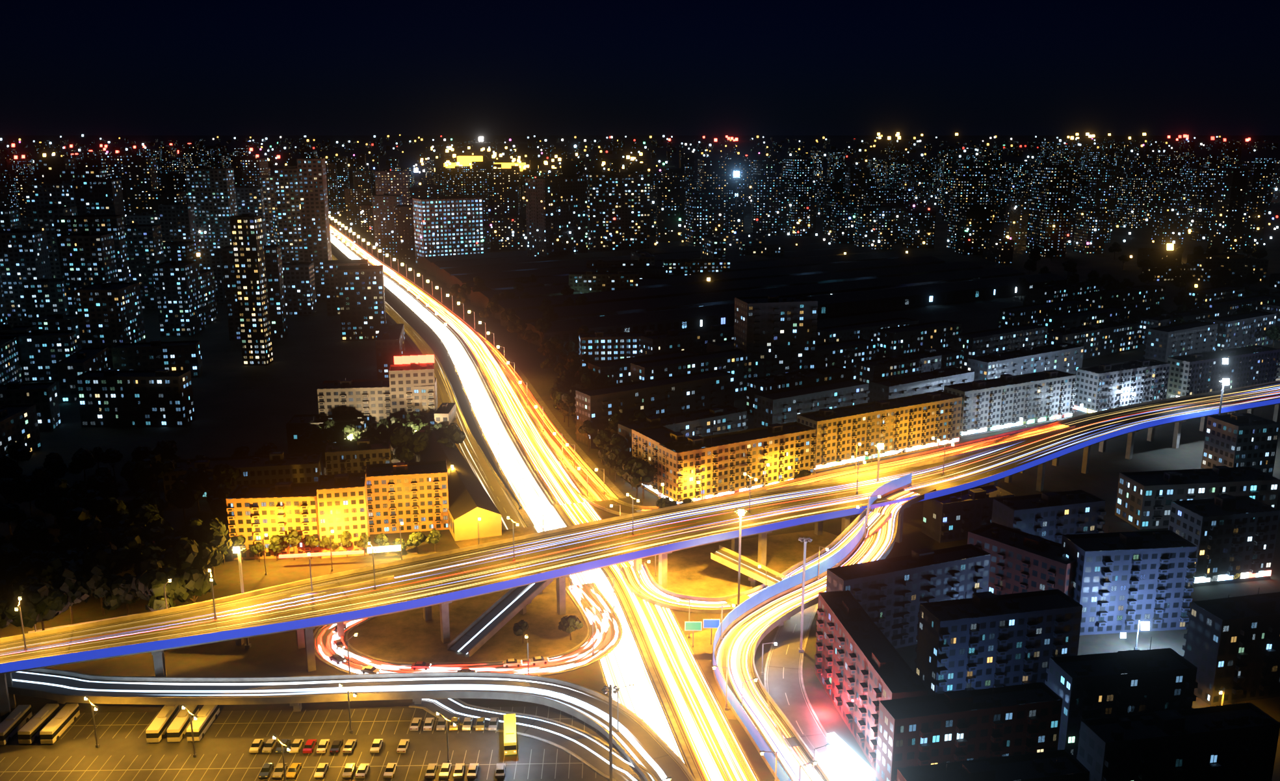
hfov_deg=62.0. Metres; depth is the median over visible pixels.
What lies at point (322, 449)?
tree
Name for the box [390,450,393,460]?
tree
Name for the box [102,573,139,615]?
tree
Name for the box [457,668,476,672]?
queue car
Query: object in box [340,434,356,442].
tree
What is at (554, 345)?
tree
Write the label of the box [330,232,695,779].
road
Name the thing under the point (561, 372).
tree
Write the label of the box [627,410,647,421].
tree
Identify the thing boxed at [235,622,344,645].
ramp pillars
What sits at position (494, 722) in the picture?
parked car
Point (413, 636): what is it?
dirt ground
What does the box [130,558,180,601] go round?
tree
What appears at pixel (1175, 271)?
tree
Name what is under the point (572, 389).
tree
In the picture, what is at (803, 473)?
tree
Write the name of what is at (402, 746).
parked car
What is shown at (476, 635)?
ramp
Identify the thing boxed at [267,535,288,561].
tree
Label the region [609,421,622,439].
tree
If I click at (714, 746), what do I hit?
road
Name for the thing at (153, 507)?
tree
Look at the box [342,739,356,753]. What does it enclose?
parked car
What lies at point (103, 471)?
tree
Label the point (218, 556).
tree
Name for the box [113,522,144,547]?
tree
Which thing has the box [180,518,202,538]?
tree
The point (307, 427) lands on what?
tree
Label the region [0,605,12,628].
tree
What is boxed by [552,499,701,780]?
road median kerb
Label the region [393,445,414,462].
tree
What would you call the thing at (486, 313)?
tree
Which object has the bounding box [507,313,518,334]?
tree
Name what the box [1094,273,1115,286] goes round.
tree
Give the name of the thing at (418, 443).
tree
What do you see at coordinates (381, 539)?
tree
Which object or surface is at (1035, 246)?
tree
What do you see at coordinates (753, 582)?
ramp pillars
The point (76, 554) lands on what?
tree
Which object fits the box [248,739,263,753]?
parked car
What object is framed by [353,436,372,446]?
tree
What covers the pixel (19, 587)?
tree
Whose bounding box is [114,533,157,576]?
tree
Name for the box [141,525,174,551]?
tree
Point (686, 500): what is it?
tree
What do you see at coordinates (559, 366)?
tree
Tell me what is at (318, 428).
tree
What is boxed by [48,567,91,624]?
tree
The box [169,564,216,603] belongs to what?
tree
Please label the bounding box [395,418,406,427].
tree
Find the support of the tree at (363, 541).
on the ground at (238, 404)
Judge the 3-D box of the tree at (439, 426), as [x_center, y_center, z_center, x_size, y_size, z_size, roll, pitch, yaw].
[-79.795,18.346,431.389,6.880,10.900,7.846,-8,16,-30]
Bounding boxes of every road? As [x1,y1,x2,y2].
[313,582,622,676]
[329,223,761,780]
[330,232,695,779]
[331,250,535,530]
[335,227,626,501]
[408,698,657,780]
[763,603,864,780]
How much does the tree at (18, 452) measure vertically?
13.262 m
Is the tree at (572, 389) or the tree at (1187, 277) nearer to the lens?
the tree at (572, 389)
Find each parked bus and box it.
[0,705,32,745]
[17,704,59,744]
[39,704,79,744]
[145,705,179,743]
[166,705,198,742]
[186,705,219,741]
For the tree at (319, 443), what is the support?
on the ground at (238, 404)
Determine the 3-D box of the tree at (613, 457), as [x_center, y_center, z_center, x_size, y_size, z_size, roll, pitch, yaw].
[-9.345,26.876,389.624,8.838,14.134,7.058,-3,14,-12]
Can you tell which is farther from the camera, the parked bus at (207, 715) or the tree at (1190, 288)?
the tree at (1190, 288)
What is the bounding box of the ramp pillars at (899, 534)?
[777,505,910,626]
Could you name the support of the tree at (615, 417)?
on the ground at (238, 404)
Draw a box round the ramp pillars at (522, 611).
[518,600,531,614]
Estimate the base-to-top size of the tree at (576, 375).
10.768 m
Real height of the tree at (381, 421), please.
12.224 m
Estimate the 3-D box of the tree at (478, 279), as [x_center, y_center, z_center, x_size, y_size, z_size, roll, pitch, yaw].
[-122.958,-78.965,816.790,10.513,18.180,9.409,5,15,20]
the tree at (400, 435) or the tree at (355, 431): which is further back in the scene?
the tree at (355, 431)
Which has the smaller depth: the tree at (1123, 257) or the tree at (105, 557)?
the tree at (105, 557)
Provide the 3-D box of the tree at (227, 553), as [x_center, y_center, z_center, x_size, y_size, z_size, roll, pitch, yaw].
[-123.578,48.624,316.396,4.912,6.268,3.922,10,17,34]
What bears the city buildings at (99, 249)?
on the ground at (238, 404)
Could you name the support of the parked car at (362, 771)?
on the parking lot pavement
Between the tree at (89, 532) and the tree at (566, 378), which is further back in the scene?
the tree at (566, 378)
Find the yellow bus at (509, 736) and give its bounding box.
[503,713,516,755]
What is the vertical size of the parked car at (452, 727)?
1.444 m
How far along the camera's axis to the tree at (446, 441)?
405.12 m
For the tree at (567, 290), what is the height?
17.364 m
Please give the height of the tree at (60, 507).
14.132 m
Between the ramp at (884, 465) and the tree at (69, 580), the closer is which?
the tree at (69, 580)
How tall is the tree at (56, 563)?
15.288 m
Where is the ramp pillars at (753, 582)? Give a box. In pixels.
[748,577,757,587]
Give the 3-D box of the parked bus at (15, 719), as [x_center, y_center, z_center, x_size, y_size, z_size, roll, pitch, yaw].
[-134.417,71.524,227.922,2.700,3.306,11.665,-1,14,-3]
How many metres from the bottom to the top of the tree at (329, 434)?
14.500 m
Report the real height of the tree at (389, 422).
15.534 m
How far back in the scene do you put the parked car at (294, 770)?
212.54 m
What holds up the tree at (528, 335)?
on the ground at (238, 404)
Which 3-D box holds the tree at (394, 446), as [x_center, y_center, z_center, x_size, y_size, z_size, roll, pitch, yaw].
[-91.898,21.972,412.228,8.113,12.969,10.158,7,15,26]
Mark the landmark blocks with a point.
(465, 160)
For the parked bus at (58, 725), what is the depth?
226.86 m
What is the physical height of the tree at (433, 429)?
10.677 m
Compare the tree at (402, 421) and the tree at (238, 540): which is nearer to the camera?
the tree at (238, 540)
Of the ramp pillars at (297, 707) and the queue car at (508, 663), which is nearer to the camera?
the ramp pillars at (297, 707)
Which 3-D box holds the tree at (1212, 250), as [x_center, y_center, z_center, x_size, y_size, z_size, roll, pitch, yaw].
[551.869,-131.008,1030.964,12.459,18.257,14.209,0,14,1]
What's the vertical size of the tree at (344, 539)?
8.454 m
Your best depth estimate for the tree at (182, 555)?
287.71 m
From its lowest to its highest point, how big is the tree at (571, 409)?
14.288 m
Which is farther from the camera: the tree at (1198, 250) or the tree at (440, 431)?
the tree at (1198, 250)
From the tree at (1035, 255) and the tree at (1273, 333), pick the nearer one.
the tree at (1273, 333)
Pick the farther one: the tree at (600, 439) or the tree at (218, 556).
the tree at (600, 439)
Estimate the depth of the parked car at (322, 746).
220.68 m
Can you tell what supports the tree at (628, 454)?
on the ground at (238, 404)
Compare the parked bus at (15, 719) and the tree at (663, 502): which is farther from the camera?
the tree at (663, 502)
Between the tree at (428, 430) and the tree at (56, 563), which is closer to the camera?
the tree at (56, 563)
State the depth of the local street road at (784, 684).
242.60 m
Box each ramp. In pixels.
[7,668,696,780]
[27,564,394,633]
[447,579,553,657]
[562,421,1075,515]
[618,507,891,613]
[710,545,787,587]
[712,473,936,780]
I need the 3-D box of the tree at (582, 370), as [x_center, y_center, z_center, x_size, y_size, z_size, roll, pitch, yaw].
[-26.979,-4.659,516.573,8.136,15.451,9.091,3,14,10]
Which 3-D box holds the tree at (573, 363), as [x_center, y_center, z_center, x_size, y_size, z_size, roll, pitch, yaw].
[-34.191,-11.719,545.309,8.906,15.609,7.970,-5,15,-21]
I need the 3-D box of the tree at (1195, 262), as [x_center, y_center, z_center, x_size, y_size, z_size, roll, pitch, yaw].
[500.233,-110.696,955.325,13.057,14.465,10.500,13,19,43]
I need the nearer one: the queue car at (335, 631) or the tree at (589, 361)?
the queue car at (335, 631)
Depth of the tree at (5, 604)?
269.95 m
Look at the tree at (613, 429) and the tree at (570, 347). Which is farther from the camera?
the tree at (570, 347)
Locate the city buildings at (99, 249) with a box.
[0,137,1279,457]
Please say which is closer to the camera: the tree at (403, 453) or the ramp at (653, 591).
the ramp at (653, 591)
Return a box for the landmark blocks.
[444,156,525,170]
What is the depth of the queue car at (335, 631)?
273.08 m
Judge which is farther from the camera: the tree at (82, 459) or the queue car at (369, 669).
the tree at (82, 459)
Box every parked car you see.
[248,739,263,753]
[258,763,273,778]
[261,739,277,753]
[272,763,287,778]
[274,739,291,753]
[286,763,301,778]
[289,739,303,753]
[302,739,317,753]
[313,763,328,778]
[316,739,330,753]
[329,739,343,753]
[341,763,355,778]
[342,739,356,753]
[355,763,369,778]
[369,739,382,753]
[383,763,397,778]
[396,739,409,753]
[409,718,421,731]
[423,717,434,731]
[425,763,438,778]
[436,717,447,731]
[438,763,451,778]
[449,717,460,731]
[453,763,464,778]
[462,717,473,731]
[466,763,479,778]
[475,717,485,731]
[488,717,499,731]
[494,763,505,778]
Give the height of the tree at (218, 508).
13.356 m
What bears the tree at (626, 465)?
on the ground at (238, 404)
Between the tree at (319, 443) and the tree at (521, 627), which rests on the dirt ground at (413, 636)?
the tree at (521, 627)
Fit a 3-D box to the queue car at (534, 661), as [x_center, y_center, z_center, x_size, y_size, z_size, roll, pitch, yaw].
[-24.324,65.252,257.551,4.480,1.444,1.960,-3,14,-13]
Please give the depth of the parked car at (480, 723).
229.18 m
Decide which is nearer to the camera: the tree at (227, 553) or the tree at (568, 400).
the tree at (227, 553)
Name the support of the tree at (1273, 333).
on the ground at (238, 404)
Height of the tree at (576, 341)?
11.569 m
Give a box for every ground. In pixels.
[0,135,1279,780]
[347,526,837,720]
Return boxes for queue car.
[328,653,345,665]
[332,624,346,633]
[332,639,345,650]
[360,665,380,674]
[410,661,431,670]
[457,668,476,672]
[503,658,522,668]
[529,656,549,665]
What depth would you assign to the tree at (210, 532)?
303.77 m
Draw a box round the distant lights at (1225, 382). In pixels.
[0,132,1278,780]
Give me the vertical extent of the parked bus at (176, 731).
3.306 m
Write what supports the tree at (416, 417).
on the ground at (238, 404)
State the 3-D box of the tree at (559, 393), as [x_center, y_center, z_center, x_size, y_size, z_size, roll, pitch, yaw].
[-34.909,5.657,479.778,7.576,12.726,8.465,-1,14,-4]
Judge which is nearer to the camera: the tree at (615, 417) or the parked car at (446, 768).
the parked car at (446, 768)
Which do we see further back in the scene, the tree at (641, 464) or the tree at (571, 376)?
the tree at (571, 376)
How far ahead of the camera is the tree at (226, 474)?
353.76 m
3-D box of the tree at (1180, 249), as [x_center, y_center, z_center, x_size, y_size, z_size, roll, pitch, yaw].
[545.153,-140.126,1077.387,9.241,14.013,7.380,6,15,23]
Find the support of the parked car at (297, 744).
on the parking lot pavement
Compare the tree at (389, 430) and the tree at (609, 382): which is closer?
the tree at (389, 430)
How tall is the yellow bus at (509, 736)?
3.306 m
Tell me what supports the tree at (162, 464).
on the ground at (238, 404)
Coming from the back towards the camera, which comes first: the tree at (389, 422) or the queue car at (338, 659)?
the tree at (389, 422)
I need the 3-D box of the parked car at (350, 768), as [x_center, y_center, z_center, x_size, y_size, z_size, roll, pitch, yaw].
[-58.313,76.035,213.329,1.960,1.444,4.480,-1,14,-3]
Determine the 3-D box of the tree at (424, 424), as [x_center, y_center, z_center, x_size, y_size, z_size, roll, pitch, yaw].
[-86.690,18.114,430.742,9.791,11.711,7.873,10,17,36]
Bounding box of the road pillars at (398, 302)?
[330,244,438,342]
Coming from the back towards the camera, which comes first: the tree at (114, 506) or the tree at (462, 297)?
the tree at (462, 297)
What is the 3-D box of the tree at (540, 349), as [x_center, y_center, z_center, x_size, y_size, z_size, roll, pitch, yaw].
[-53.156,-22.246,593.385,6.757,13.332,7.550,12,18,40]
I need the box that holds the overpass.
[0,380,1279,674]
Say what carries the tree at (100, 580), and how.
on the ground at (238, 404)
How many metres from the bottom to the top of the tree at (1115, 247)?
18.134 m
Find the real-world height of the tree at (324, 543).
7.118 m
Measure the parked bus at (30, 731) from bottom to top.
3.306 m
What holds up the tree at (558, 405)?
on the ground at (238, 404)
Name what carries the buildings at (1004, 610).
on the ground at (238, 404)
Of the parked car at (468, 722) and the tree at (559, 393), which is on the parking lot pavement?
the parked car at (468, 722)
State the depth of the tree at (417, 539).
323.32 m
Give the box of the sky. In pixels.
[0,0,1279,135]
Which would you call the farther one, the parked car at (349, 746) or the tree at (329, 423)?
the tree at (329, 423)
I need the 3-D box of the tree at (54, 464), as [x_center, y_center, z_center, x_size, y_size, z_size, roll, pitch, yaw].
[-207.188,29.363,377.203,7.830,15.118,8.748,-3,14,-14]
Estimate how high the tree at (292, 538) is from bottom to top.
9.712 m
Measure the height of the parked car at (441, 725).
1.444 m
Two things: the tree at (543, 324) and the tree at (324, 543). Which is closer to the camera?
the tree at (324, 543)
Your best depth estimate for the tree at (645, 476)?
362.54 m
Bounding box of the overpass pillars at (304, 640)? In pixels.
[0,404,1279,722]
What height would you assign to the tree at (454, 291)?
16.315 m
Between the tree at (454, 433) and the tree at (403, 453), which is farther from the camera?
the tree at (454, 433)
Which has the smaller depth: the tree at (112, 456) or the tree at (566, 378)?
the tree at (112, 456)
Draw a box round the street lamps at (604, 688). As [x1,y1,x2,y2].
[15,218,1226,780]
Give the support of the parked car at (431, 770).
on the parking lot pavement
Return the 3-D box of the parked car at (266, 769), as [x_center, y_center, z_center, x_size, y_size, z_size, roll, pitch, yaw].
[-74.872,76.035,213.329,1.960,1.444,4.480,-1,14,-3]
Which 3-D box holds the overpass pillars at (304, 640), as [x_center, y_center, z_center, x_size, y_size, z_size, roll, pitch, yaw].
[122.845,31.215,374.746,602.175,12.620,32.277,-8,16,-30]
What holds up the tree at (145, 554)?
on the ground at (238, 404)
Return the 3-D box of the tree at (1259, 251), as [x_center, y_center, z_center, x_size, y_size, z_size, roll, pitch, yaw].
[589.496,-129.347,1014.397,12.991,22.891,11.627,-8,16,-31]
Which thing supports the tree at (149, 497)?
on the ground at (238, 404)
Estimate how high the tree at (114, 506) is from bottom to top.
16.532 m
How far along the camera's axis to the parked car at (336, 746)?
220.67 m
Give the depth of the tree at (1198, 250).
994.75 m
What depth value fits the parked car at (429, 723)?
228.91 m
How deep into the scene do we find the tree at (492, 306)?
720.53 m
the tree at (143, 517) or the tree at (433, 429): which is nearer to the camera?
the tree at (143, 517)
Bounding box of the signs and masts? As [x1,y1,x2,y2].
[278,174,875,780]
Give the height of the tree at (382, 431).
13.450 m
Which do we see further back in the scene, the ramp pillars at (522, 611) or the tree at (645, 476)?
the tree at (645, 476)
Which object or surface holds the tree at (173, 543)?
on the ground at (238, 404)
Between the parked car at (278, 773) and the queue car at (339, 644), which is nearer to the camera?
the parked car at (278, 773)
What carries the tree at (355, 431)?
on the ground at (238, 404)
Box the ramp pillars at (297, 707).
[57,699,421,712]
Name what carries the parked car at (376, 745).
on the parking lot pavement
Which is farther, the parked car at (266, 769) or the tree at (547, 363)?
the tree at (547, 363)
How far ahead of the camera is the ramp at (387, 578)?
268.60 m
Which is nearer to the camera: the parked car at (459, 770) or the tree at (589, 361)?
the parked car at (459, 770)
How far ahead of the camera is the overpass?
288.56 m
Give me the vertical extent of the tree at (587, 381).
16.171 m
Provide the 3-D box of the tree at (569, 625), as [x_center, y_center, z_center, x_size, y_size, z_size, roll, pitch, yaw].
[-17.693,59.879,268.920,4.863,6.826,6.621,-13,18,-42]
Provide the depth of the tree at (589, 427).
424.38 m
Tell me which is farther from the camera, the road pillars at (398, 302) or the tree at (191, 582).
the road pillars at (398, 302)
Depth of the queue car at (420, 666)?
254.22 m
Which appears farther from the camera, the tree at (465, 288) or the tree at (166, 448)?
the tree at (465, 288)
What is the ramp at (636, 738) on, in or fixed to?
on the ground at (238, 404)
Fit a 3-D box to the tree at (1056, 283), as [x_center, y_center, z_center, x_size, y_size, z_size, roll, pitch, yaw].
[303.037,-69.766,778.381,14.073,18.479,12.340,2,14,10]
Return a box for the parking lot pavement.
[0,706,618,780]
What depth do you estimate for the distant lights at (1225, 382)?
1275.69 m
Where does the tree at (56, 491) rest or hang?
on the ground at (238, 404)
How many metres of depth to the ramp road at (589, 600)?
263.17 m
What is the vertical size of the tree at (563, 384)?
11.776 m
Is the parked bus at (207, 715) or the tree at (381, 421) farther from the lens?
the tree at (381, 421)
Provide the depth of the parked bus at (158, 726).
226.54 m
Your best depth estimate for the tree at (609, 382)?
486.20 m
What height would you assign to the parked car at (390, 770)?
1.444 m
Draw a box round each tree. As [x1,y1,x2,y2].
[0,599,9,611]
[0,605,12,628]
[3,581,75,631]
[5,441,32,466]
[6,574,42,603]
[40,556,83,583]
[41,479,82,514]
[42,451,68,479]
[48,496,86,526]
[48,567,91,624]
[57,507,94,542]
[59,547,89,577]
[68,447,96,481]
[72,516,112,547]
[80,546,126,597]
[81,564,120,615]
[91,446,105,469]
[93,466,116,484]
[96,497,131,518]
[100,448,123,480]
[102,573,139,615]
[112,505,164,529]
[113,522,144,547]
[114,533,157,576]
[129,489,168,513]
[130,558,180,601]
[133,544,170,574]
[135,568,178,612]
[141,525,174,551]
[143,502,161,512]
[143,517,180,536]
[144,452,177,496]
[151,440,180,461]
[161,537,215,575]
[168,535,189,548]
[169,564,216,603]
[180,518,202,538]
[187,517,234,577]
[195,542,224,574]
[198,463,242,490]
[205,483,233,504]
[209,497,228,525]
[223,549,232,564]
[228,535,247,563]
[248,541,266,562]
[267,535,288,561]
[284,529,302,560]
[298,423,322,432]
[302,535,320,559]
[311,424,322,432]
[313,439,329,467]
[316,445,326,462]
[317,426,347,443]
[318,536,339,550]
[321,419,338,431]
[339,531,352,557]
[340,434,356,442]
[341,424,363,440]
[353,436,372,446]
[354,534,371,555]
[359,425,381,440]
[373,533,390,555]
[376,416,405,454]
[377,418,384,432]
[377,427,391,447]
[384,423,414,460]
[387,426,413,462]
[390,442,408,462]
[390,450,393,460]
[391,537,406,553]
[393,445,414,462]
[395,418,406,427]
[404,420,419,434]
[404,531,427,553]
[406,411,425,425]
[407,430,429,455]
[418,421,432,429]
[419,426,431,436]
[425,528,441,551]
[431,427,438,431]
[433,422,447,430]
[434,436,457,449]
[437,425,460,433]
[438,422,465,444]
[449,284,461,306]
[455,291,468,312]
[457,283,471,307]
[473,275,485,286]
[479,308,492,326]
[486,299,499,321]
[501,308,516,321]
[506,319,527,344]
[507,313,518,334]
[512,620,528,644]
[520,328,540,353]
[534,317,551,340]
[536,338,548,358]
[540,357,553,377]
[542,336,566,367]
[548,384,567,412]
[553,360,566,373]
[553,374,572,388]
[553,388,567,416]
[553,399,564,422]
[557,368,566,378]
[557,615,583,640]
[558,380,570,390]
[559,369,577,386]
[560,285,574,295]
[561,391,575,427]
[563,352,582,371]
[564,340,577,354]
[566,351,580,363]
[567,386,576,391]
[568,405,575,417]
[569,388,580,397]
[573,337,579,354]
[574,372,580,388]
[575,325,588,337]
[575,365,591,386]
[578,419,598,451]
[579,372,596,389]
[581,352,594,365]
[585,359,594,367]
[592,429,611,462]
[594,374,609,386]
[598,444,616,475]
[601,378,616,386]
[602,445,626,483]
[604,411,624,430]
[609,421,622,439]
[609,433,629,451]
[612,458,627,484]
[613,446,631,477]
[622,456,638,489]
[622,466,637,497]
[626,466,654,505]
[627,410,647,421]
[633,460,657,499]
[655,496,677,508]
[679,497,692,504]
[793,470,811,479]
[1014,277,1029,300]
[1028,247,1042,267]
[1029,244,1040,252]
[1051,282,1062,285]
[1062,260,1077,276]
[1065,308,1078,312]
[1066,272,1079,284]
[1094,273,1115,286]
[1107,241,1122,260]
[1118,254,1131,269]
[1168,265,1181,285]
[1174,245,1184,253]
[1175,261,1181,265]
[1179,271,1194,289]
[1186,285,1196,293]
[1190,259,1197,265]
[1192,245,1204,254]
[1205,246,1218,254]
[1234,304,1253,314]
[1250,243,1267,258]
[1265,325,1279,347]
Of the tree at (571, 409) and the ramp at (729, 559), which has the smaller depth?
the ramp at (729, 559)
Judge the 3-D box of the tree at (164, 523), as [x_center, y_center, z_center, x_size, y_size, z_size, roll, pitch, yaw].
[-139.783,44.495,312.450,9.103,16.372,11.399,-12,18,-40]
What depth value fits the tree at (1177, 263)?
947.87 m
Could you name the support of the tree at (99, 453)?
on the ground at (238, 404)
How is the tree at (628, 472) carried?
on the ground at (238, 404)
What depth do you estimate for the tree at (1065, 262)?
935.58 m
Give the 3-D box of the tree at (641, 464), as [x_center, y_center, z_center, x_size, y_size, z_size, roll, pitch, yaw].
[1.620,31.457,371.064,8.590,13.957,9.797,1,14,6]
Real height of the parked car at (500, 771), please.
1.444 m
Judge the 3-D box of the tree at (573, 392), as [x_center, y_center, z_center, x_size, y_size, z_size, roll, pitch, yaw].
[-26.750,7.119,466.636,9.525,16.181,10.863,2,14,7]
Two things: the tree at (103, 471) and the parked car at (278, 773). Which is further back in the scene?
the tree at (103, 471)
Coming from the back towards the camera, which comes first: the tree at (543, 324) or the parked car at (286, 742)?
the tree at (543, 324)
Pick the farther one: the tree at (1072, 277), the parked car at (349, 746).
the tree at (1072, 277)
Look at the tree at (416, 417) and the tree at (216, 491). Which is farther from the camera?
the tree at (416, 417)
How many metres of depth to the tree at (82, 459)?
387.31 m
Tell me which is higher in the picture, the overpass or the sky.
the sky
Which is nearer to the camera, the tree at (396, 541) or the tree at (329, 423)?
the tree at (396, 541)
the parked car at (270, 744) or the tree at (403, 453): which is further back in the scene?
the tree at (403, 453)
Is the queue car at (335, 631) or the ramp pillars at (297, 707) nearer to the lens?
the ramp pillars at (297, 707)
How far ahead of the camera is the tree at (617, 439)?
400.80 m
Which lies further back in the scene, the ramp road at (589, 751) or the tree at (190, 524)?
the tree at (190, 524)
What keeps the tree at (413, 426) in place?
on the ground at (238, 404)
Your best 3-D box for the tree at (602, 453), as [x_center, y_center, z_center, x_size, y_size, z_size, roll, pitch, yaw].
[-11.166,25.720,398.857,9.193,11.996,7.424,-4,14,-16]
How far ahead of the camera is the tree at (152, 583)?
270.60 m
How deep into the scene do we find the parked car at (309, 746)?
220.73 m
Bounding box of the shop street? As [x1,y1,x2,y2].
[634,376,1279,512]
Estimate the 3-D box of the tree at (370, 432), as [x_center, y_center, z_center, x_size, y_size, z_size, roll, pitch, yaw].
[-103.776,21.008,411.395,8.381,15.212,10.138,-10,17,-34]
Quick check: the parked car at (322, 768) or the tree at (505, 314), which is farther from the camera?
the tree at (505, 314)
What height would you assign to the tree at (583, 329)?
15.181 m
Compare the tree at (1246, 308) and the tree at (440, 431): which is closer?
the tree at (440, 431)
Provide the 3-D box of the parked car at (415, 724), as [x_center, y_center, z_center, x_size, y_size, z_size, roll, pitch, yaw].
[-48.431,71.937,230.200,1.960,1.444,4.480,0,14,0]
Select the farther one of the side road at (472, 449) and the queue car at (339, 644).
the side road at (472, 449)
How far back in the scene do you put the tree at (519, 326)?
640.38 m
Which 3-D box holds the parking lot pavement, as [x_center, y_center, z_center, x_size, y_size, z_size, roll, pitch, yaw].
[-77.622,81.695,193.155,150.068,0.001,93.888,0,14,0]
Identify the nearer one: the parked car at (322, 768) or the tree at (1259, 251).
the parked car at (322, 768)
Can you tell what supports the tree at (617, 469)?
on the ground at (238, 404)
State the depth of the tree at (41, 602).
260.10 m
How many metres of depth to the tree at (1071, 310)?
674.16 m
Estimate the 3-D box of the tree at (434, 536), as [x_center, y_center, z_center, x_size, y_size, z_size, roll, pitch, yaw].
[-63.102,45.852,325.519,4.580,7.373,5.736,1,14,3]
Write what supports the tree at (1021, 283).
on the ground at (238, 404)
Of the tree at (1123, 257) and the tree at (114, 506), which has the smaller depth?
the tree at (114, 506)
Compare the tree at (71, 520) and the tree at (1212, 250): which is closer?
the tree at (71, 520)
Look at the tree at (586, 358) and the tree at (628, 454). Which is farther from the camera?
the tree at (586, 358)
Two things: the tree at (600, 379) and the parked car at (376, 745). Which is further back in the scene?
the tree at (600, 379)
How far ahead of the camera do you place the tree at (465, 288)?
773.52 m
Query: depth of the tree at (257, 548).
316.98 m
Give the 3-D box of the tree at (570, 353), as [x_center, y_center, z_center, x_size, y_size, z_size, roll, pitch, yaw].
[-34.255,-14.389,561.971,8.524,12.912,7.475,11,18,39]
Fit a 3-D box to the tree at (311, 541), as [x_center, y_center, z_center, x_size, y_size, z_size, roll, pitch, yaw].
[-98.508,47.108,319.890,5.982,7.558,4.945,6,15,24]
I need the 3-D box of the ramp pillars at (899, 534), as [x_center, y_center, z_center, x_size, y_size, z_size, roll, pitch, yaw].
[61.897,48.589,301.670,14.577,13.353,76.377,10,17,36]
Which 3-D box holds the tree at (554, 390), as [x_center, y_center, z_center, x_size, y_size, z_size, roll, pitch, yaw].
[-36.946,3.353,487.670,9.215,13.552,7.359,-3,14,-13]
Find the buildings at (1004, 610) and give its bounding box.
[163,171,1279,780]
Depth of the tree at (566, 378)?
503.39 m
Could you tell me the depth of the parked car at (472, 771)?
212.12 m
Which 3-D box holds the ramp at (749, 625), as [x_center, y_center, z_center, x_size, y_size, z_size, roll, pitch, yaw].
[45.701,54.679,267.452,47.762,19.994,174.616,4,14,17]

